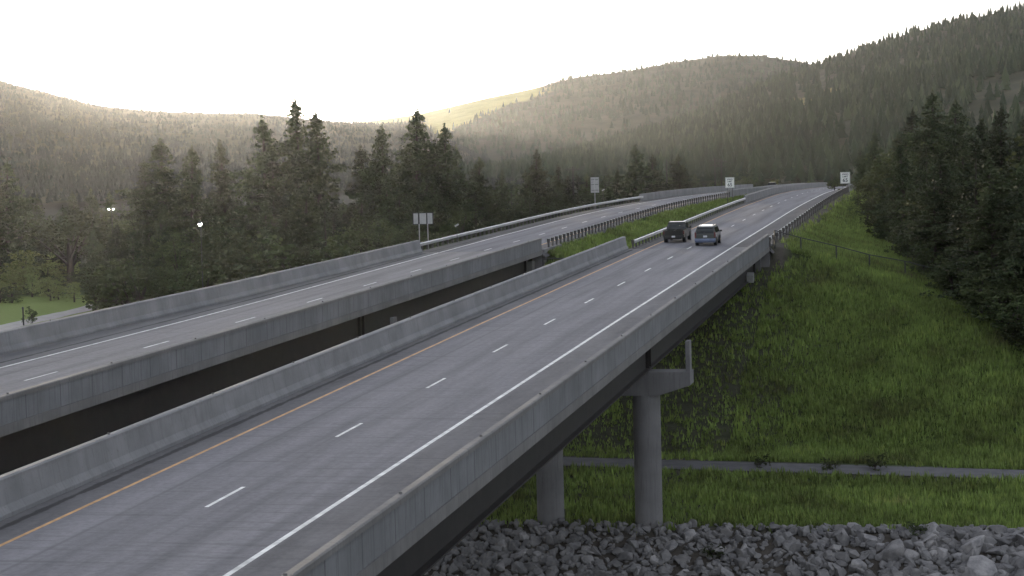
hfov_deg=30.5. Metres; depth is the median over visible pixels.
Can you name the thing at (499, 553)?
riprap rock
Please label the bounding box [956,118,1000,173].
pine tree
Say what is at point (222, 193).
pine tree
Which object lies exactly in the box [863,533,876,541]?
riprap rock
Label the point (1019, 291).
leafy tree
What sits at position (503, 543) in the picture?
riprap rock
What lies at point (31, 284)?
bush
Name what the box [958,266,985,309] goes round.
leafy tree
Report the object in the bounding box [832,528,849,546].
riprap rock
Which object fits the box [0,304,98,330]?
path
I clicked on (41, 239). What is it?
pine tree
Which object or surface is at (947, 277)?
leafy tree
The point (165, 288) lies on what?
leafy tree
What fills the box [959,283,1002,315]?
bush
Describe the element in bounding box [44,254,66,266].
bush
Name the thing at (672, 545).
riprap rock
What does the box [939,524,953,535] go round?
riprap rock
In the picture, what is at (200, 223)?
street lamp
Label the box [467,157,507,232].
pine tree
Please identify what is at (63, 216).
leafy tree
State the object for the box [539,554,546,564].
riprap rock
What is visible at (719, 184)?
leafy tree
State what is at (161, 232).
pine tree
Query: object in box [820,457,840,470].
bush
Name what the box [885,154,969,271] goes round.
pine tree
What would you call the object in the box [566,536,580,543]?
riprap rock
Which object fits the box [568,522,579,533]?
riprap rock
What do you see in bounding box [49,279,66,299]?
bush
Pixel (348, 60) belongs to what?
sky
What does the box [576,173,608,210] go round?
pine tree
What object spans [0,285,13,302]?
bush
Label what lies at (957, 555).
riprap rock
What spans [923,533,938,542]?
riprap rock
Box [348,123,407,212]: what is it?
pine tree
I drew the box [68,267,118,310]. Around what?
leafy tree
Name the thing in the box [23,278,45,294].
bush
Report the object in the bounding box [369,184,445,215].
leafy tree
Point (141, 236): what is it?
pine tree
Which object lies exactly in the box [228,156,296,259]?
pine tree
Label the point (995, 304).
bush
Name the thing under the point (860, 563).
riprap rock
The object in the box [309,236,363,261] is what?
bush
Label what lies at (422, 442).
highway bridge
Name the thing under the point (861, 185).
leafy tree
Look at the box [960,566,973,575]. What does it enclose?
riprap rock
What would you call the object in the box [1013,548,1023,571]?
riprap rock
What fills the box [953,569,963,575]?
riprap rock
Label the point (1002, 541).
riprap rock
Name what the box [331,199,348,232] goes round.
pine tree
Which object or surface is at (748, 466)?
path
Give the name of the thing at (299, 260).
bush
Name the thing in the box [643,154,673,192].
pine tree
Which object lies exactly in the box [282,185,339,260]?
pine tree
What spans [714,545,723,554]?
riprap rock
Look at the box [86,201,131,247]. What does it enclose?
leafy tree
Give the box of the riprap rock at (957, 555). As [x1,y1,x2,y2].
[948,552,961,560]
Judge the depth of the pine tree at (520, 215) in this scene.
289.81 m
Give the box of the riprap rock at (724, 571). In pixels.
[720,567,733,575]
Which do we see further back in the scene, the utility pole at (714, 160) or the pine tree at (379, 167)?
the utility pole at (714, 160)
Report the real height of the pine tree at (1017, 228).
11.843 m
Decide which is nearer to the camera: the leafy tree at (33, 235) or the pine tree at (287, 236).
the pine tree at (287, 236)
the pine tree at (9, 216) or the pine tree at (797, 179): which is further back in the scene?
the pine tree at (797, 179)
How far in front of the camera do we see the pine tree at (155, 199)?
283.45 m
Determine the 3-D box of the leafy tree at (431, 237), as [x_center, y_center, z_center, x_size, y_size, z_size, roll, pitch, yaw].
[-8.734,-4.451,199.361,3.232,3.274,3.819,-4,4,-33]
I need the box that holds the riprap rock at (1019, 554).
[1011,551,1023,556]
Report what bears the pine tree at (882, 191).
on the ground at (46, 306)
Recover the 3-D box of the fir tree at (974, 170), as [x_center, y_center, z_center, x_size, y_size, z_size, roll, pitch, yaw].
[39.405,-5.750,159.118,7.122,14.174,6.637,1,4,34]
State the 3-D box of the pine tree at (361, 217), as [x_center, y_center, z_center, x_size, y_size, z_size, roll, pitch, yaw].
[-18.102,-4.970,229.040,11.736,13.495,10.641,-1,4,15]
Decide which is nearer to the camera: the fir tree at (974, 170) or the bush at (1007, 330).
the bush at (1007, 330)
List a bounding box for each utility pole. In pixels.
[566,166,579,203]
[709,158,719,185]
[716,159,726,185]
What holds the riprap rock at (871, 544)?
on the ground at (46, 306)
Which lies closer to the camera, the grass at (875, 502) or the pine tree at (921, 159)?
the grass at (875, 502)
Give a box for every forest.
[0,80,615,203]
[352,52,814,162]
[400,0,1023,182]
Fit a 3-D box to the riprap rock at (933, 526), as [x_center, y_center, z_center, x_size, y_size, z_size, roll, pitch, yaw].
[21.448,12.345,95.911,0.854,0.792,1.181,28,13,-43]
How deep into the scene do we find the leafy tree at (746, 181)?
604.30 m
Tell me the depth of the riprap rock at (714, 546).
96.92 m
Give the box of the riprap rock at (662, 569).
[657,566,671,573]
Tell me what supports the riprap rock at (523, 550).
on the ground at (46, 306)
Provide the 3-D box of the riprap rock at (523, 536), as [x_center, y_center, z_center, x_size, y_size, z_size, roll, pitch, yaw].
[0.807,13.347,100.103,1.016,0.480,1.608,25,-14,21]
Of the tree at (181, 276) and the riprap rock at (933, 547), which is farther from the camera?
the tree at (181, 276)
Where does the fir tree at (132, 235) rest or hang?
on the ground at (46, 306)
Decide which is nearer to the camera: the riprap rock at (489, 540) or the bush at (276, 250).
the riprap rock at (489, 540)
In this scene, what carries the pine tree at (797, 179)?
on the ground at (46, 306)
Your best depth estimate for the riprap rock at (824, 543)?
96.04 m
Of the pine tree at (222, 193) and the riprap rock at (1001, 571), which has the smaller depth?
the riprap rock at (1001, 571)
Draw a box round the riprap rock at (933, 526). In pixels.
[925,522,938,534]
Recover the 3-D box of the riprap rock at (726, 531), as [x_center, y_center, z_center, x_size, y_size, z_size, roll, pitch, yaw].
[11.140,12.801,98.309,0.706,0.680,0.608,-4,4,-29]
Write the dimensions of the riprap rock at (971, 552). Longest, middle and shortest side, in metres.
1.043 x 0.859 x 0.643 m
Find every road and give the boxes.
[423,191,741,256]
[629,186,845,252]
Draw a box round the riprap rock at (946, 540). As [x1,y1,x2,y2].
[940,538,951,543]
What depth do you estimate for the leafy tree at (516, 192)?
533.43 m
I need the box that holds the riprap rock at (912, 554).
[904,549,920,559]
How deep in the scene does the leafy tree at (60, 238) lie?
378.14 m
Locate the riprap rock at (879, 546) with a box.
[876,543,884,551]
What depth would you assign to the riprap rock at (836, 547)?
95.53 m
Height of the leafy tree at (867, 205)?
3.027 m
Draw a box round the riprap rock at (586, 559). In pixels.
[580,555,593,564]
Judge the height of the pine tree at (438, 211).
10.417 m
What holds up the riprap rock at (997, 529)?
on the ground at (46, 306)
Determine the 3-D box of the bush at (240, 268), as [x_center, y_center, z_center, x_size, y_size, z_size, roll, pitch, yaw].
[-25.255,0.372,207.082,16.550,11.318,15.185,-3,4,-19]
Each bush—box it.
[0,249,52,291]
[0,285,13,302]
[0,287,29,302]
[10,270,39,294]
[21,273,42,296]
[22,306,37,322]
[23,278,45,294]
[30,263,65,278]
[32,273,56,288]
[32,276,63,300]
[33,264,71,285]
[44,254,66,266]
[45,281,71,297]
[47,262,66,281]
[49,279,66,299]
[61,282,84,301]
[63,262,86,278]
[84,256,158,310]
[165,260,246,295]
[214,240,282,282]
[244,234,351,271]
[255,256,317,274]
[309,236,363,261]
[340,231,402,256]
[348,238,386,255]
[701,543,725,557]
[750,454,771,467]
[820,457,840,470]
[826,178,842,189]
[847,194,876,212]
[860,212,889,233]
[862,452,888,470]
[884,231,914,258]
[904,521,929,535]
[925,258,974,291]
[925,263,960,291]
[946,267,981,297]
[955,267,1013,313]
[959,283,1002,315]
[970,282,1022,325]
[992,295,1023,334]
[999,314,1023,341]
[1012,325,1023,354]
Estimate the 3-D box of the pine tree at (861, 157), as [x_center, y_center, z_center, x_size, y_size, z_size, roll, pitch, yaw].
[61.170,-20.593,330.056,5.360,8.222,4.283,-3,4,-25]
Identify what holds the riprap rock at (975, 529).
on the ground at (46, 306)
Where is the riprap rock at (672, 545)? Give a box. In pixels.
[664,539,677,551]
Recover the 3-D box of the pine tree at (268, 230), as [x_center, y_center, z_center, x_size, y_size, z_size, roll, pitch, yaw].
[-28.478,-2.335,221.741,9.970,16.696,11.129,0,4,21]
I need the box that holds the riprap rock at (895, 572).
[890,567,902,575]
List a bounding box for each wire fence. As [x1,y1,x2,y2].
[542,258,563,266]
[774,230,929,274]
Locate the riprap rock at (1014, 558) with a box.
[1009,556,1019,562]
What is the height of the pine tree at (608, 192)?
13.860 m
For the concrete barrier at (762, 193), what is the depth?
318.73 m
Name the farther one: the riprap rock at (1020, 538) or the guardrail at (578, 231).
the guardrail at (578, 231)
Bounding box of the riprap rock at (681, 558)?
[674,554,690,564]
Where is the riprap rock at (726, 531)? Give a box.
[718,527,731,536]
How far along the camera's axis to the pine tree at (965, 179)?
177.99 m
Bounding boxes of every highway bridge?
[0,234,772,575]
[0,238,561,474]
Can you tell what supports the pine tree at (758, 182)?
on the ground at (46, 306)
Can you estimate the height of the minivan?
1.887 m
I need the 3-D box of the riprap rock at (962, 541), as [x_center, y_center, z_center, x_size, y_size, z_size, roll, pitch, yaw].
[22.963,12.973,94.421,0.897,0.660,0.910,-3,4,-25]
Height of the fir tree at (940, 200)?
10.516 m
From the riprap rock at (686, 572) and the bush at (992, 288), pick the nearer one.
the riprap rock at (686, 572)
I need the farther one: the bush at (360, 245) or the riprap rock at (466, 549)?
the bush at (360, 245)
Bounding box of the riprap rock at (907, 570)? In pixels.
[903,566,914,574]
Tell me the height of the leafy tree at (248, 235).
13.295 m
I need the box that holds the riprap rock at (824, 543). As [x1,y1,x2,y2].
[812,539,826,546]
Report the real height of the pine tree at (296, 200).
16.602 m
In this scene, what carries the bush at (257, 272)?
on the ground at (46, 306)
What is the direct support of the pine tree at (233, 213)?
on the ground at (46, 306)
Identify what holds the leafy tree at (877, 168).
on the ground at (46, 306)
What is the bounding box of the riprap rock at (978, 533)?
[969,530,993,537]
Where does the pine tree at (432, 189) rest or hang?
on the ground at (46, 306)
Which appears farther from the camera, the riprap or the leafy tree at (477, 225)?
the leafy tree at (477, 225)
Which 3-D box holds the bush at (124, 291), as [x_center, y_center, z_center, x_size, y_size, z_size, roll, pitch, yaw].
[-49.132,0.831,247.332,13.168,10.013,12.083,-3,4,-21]
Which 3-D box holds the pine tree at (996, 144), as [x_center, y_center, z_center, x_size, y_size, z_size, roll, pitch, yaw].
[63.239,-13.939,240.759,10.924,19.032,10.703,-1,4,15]
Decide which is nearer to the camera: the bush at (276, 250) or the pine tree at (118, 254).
the bush at (276, 250)
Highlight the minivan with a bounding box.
[695,224,721,245]
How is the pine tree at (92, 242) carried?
on the ground at (46, 306)
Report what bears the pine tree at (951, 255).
on the ground at (46, 306)
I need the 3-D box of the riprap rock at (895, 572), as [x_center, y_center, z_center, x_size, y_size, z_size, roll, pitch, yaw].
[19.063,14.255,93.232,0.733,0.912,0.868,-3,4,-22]
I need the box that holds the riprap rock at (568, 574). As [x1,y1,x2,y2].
[563,572,574,575]
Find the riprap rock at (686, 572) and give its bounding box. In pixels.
[683,571,698,575]
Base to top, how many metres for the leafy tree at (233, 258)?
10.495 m
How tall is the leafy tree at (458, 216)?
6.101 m
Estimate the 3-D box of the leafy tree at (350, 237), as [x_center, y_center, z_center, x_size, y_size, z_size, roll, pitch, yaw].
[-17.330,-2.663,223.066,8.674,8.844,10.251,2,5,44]
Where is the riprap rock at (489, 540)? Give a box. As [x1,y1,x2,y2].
[486,537,494,544]
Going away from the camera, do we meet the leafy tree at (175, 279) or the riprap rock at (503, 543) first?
the riprap rock at (503, 543)
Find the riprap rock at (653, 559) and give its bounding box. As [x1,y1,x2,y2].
[650,555,658,564]
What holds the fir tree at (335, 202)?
on the ground at (46, 306)
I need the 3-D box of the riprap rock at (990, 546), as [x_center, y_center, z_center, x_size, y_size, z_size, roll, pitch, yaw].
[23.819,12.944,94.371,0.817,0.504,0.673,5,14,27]
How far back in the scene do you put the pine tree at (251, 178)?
271.75 m
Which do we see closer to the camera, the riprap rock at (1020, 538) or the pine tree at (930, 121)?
the riprap rock at (1020, 538)
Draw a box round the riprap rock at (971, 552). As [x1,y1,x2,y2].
[967,548,975,555]
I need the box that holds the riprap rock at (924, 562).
[921,560,932,565]
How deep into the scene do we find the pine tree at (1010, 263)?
141.60 m
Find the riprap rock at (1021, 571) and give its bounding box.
[1015,569,1023,575]
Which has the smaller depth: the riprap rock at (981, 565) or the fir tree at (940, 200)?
the riprap rock at (981, 565)
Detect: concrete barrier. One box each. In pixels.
[639,184,752,200]
[728,183,801,196]
[744,182,826,202]
[846,183,854,191]
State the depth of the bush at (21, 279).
312.44 m
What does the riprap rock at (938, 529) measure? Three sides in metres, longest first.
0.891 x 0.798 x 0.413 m
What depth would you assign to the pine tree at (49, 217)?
434.44 m
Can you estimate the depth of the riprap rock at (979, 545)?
94.14 m
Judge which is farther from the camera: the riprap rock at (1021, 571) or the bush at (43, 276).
the bush at (43, 276)
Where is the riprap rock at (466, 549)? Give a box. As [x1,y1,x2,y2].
[457,542,472,555]
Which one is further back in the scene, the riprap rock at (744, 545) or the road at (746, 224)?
the road at (746, 224)
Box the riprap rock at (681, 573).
[675,569,688,575]
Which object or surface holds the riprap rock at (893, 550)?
on the ground at (46, 306)
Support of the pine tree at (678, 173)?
on the ground at (46, 306)
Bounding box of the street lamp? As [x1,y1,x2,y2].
[198,222,202,287]
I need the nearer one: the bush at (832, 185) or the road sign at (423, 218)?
the road sign at (423, 218)
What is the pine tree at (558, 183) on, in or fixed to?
on the ground at (46, 306)
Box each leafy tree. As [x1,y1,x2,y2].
[2,205,44,245]
[2,211,115,283]
[20,222,83,257]
[39,219,87,260]
[40,213,84,237]
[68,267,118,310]
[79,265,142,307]
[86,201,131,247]
[94,217,123,245]
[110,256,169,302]
[114,211,157,234]
[114,219,142,247]
[139,267,180,298]
[149,227,205,289]
[153,268,197,295]
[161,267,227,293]
[178,230,245,288]
[198,249,252,286]
[202,210,233,236]
[244,231,281,266]
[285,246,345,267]
[320,218,409,252]
[331,229,384,257]
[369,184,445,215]
[379,233,420,246]
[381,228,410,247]
[394,225,427,248]
[413,231,446,249]
[436,217,463,242]
[444,203,477,241]
[467,223,489,236]
[492,180,522,210]
[658,173,673,186]
[701,182,724,186]
[730,171,760,184]
[847,181,864,203]
[850,199,877,218]
[851,171,886,209]
[861,139,928,214]
[867,212,891,233]
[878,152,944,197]
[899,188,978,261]
[934,258,963,290]
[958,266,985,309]
[965,278,1023,321]
[977,285,1016,320]
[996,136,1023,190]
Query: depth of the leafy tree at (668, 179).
717.98 m
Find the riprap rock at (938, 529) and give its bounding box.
[936,526,950,534]
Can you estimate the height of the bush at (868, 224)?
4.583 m
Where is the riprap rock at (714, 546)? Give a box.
[707,544,719,552]
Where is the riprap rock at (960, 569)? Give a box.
[957,566,964,572]
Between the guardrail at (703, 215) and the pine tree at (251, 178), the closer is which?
the guardrail at (703, 215)
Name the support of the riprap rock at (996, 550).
on the ground at (46, 306)
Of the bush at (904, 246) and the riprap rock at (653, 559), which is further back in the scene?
the bush at (904, 246)
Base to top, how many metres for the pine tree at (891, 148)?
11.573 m
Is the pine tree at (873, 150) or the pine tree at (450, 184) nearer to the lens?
the pine tree at (450, 184)
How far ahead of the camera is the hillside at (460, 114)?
3023.01 m
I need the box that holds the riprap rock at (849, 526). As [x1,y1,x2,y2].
[847,523,856,534]
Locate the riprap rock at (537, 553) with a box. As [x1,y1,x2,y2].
[532,549,540,556]
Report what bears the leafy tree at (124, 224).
on the ground at (46, 306)
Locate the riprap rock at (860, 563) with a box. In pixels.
[851,558,866,567]
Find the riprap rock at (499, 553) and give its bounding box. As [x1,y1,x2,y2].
[492,551,506,557]
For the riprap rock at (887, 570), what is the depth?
93.15 m
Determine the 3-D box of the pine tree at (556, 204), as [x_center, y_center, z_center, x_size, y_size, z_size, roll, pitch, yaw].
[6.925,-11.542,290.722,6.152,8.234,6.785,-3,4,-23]
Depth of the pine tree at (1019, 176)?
152.97 m
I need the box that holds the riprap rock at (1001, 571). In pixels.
[997,569,1008,574]
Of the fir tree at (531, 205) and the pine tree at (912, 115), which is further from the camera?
the fir tree at (531, 205)
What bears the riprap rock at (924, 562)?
on the ground at (46, 306)
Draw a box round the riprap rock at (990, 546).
[983,543,993,549]
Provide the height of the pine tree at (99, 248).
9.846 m
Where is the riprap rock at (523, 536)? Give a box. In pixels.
[519,532,528,540]
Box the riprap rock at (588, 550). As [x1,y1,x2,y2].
[583,547,594,553]
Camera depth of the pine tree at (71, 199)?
629.35 m
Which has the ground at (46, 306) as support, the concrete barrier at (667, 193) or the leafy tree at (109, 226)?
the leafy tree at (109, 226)
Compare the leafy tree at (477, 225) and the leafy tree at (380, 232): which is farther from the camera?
the leafy tree at (477, 225)
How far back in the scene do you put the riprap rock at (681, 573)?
95.66 m
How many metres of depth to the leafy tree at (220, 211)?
288.20 m
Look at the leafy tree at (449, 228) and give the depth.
210.76 m
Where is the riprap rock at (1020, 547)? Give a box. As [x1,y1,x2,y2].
[1012,545,1023,550]
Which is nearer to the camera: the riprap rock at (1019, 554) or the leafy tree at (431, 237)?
the riprap rock at (1019, 554)
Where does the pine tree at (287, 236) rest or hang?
on the ground at (46, 306)
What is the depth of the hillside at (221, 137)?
1735.24 m
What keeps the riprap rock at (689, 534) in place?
on the ground at (46, 306)
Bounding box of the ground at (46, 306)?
[0,182,1023,575]
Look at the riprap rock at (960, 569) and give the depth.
92.35 m
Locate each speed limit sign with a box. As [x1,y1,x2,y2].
[725,177,733,202]
[840,172,849,184]
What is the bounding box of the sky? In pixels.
[0,0,1023,122]
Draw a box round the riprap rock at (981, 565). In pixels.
[967,555,997,575]
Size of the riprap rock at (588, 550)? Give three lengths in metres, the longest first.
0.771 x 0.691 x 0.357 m
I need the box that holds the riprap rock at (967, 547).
[960,535,984,554]
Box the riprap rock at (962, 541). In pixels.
[960,539,965,545]
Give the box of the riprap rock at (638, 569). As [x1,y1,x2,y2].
[635,566,640,575]
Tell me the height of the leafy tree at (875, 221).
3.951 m
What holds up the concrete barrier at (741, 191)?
on the road at (544, 230)
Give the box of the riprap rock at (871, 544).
[866,541,875,549]
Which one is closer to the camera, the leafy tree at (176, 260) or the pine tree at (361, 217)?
the pine tree at (361, 217)
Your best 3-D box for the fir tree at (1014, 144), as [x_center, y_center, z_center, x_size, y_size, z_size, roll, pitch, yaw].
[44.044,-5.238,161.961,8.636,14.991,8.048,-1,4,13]
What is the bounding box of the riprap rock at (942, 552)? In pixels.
[937,547,947,557]
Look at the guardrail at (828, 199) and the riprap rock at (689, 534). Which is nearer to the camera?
the riprap rock at (689, 534)
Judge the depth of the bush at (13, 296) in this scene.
291.86 m
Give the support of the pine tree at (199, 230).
on the ground at (46, 306)
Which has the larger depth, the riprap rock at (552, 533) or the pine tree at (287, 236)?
the pine tree at (287, 236)
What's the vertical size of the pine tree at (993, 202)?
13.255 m
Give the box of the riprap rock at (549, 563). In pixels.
[545,561,558,566]
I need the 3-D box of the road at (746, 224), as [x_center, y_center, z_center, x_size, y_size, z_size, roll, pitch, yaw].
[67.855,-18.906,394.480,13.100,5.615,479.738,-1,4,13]
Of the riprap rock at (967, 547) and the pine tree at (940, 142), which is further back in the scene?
the pine tree at (940, 142)
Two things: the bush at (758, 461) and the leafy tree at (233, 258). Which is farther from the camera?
the leafy tree at (233, 258)
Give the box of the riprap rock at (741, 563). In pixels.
[734,557,748,570]
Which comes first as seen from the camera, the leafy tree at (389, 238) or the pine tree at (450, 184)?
the leafy tree at (389, 238)
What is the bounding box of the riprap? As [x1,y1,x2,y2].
[424,518,1023,575]
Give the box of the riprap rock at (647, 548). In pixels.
[644,545,652,552]
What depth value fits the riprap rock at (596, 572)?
96.59 m
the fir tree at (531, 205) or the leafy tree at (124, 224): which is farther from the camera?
the leafy tree at (124, 224)
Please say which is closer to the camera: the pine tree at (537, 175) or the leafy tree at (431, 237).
the leafy tree at (431, 237)
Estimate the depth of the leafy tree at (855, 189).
263.92 m
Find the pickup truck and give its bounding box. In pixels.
[663,221,691,241]
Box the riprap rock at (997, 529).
[988,525,1006,534]
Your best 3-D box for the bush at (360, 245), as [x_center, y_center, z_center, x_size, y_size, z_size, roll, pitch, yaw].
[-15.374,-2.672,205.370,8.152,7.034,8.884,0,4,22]
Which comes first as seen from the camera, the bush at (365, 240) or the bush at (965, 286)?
the bush at (965, 286)
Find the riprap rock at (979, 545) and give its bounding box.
[966,537,980,546]
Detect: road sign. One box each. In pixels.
[412,212,433,248]
[590,177,598,192]
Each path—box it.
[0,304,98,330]
[563,457,1023,478]
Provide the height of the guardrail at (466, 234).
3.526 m
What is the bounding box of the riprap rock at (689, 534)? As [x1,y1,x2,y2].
[684,529,695,539]
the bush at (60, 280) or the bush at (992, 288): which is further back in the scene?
the bush at (60, 280)
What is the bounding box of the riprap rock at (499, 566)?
[495,561,504,570]
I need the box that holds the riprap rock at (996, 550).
[985,546,1002,554]
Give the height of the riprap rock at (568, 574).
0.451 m
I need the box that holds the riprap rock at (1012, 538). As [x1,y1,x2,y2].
[997,535,1016,543]
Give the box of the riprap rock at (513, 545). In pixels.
[508,540,519,551]
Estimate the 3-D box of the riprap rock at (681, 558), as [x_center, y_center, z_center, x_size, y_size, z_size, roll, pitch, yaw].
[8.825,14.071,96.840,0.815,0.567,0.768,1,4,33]
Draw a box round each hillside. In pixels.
[0,81,612,203]
[363,56,809,161]
[545,9,1023,183]
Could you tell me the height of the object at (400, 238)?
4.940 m
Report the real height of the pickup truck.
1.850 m
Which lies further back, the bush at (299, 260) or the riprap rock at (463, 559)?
the bush at (299, 260)
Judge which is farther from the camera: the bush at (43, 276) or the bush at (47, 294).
the bush at (43, 276)
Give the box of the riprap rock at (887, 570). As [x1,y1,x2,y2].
[882,568,902,575]
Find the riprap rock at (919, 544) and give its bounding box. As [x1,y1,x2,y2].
[913,541,923,547]
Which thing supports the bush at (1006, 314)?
on the ground at (46, 306)
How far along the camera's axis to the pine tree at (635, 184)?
399.06 m
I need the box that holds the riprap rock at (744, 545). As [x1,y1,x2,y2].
[740,543,747,549]
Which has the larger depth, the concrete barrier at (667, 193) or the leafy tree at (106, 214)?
the leafy tree at (106, 214)
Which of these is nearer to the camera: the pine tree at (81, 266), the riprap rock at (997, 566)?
the riprap rock at (997, 566)
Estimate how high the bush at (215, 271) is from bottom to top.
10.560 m
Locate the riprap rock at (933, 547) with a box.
[928,545,936,550]
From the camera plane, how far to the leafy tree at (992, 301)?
142.69 m
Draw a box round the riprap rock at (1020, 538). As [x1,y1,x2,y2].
[1016,533,1023,545]
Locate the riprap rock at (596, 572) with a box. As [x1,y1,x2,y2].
[593,570,604,575]
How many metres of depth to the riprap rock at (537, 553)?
98.40 m
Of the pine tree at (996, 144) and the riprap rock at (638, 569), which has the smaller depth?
the riprap rock at (638, 569)
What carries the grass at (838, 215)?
on the ground at (46, 306)
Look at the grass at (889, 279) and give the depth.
136.14 m
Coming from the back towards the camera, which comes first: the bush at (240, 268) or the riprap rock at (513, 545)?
the bush at (240, 268)
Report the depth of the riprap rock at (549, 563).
97.59 m
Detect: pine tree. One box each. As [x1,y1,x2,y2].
[0,159,54,287]
[17,189,33,227]
[33,222,59,252]
[43,215,56,240]
[50,205,81,269]
[65,191,82,218]
[65,195,82,222]
[68,199,85,223]
[75,237,96,287]
[80,228,103,287]
[80,245,108,301]
[82,187,102,230]
[91,224,140,304]
[92,223,131,306]
[101,191,120,235]
[114,137,218,265]
[117,158,159,271]
[133,207,192,296]
[140,205,191,278]
[162,144,228,287]
[177,214,212,280]
[206,139,242,250]
[207,115,291,251]
[227,205,235,223]
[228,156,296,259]
[239,199,282,278]
[248,94,341,238]
[264,207,311,272]
[275,189,324,269]
[277,107,349,224]
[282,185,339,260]
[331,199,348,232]
[336,192,379,248]
[341,144,377,212]
[346,182,377,226]
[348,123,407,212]
[381,104,480,239]
[401,139,491,238]
[402,178,451,248]
[406,176,454,246]
[414,176,451,222]
[432,123,474,235]
[450,150,491,231]
[450,202,474,240]
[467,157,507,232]
[488,183,498,209]
[494,168,517,228]
[495,213,507,230]
[509,169,538,222]
[512,196,531,225]
[513,148,562,221]
[534,195,550,220]
[541,187,570,219]
[548,175,555,193]
[552,164,567,212]
[561,175,582,208]
[566,192,579,212]
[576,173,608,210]
[596,176,619,206]
[609,168,630,204]
[610,144,657,202]
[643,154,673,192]
[664,154,695,189]
[690,173,700,187]
[756,175,764,186]
[794,174,801,182]
[846,147,870,185]
[856,131,885,196]
[862,135,925,218]
[868,181,889,221]
[870,143,922,243]
[871,135,899,192]
[880,89,971,189]
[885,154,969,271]
[890,108,926,159]
[891,146,931,216]
[896,132,972,259]
[919,154,1023,305]
[941,97,977,167]
[943,176,1008,267]
[949,158,978,254]
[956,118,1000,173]
[964,174,1014,256]
[969,219,1023,333]
[974,105,1017,186]
[984,153,1023,280]
[984,194,1023,301]
[985,201,1023,328]
[996,115,1023,185]
[998,220,1023,332]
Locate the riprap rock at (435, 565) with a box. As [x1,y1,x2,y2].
[431,559,441,569]
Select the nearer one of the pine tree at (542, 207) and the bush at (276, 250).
the bush at (276, 250)
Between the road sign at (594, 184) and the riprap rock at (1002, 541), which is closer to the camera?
the riprap rock at (1002, 541)
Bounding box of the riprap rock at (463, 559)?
[457,556,467,565]
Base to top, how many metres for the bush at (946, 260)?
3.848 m
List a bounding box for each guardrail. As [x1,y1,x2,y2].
[420,196,643,250]
[545,192,729,246]
[631,198,745,248]
[769,187,848,259]
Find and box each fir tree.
[117,231,147,301]
[323,198,347,242]
[468,192,485,238]
[521,196,535,224]
[574,175,582,196]
[909,166,958,270]
[943,136,987,271]
[980,141,1023,267]
[999,142,1015,177]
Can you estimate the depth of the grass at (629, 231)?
207.72 m
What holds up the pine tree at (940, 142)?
on the ground at (46, 306)
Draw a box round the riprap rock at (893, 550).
[880,539,903,561]
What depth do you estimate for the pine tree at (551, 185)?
537.42 m
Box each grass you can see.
[481,457,1023,532]
[540,194,746,266]
[548,262,776,460]
[718,220,1023,466]
[809,189,887,241]
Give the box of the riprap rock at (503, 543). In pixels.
[497,539,507,547]
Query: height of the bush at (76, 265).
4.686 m
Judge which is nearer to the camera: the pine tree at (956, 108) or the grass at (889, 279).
the grass at (889, 279)
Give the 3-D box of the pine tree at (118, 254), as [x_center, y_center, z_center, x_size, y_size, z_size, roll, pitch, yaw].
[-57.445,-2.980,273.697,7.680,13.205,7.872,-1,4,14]
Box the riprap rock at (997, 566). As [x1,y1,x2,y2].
[994,563,1001,569]
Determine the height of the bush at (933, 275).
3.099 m
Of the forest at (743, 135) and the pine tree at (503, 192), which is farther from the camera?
the forest at (743, 135)
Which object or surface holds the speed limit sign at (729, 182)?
on the ground at (46, 306)
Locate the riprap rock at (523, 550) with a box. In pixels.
[515,547,527,554]
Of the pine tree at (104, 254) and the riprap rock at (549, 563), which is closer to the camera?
the riprap rock at (549, 563)
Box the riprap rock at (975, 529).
[970,526,981,532]
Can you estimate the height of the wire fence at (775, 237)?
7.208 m
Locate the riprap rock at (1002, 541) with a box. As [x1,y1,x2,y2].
[995,538,1012,545]
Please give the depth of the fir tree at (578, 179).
344.98 m
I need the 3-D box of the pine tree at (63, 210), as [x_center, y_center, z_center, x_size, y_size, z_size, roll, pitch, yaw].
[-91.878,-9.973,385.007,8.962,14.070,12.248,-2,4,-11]
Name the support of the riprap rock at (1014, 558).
on the ground at (46, 306)
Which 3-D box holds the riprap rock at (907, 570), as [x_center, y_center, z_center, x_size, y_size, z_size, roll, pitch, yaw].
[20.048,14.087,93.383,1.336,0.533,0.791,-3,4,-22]
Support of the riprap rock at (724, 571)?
on the ground at (46, 306)
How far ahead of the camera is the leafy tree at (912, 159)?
234.19 m
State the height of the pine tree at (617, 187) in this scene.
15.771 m
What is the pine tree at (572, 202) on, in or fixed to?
on the ground at (46, 306)
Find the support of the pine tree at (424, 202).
on the ground at (46, 306)
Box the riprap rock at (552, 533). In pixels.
[545,531,555,535]
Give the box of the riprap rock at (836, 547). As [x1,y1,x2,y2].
[827,544,840,551]

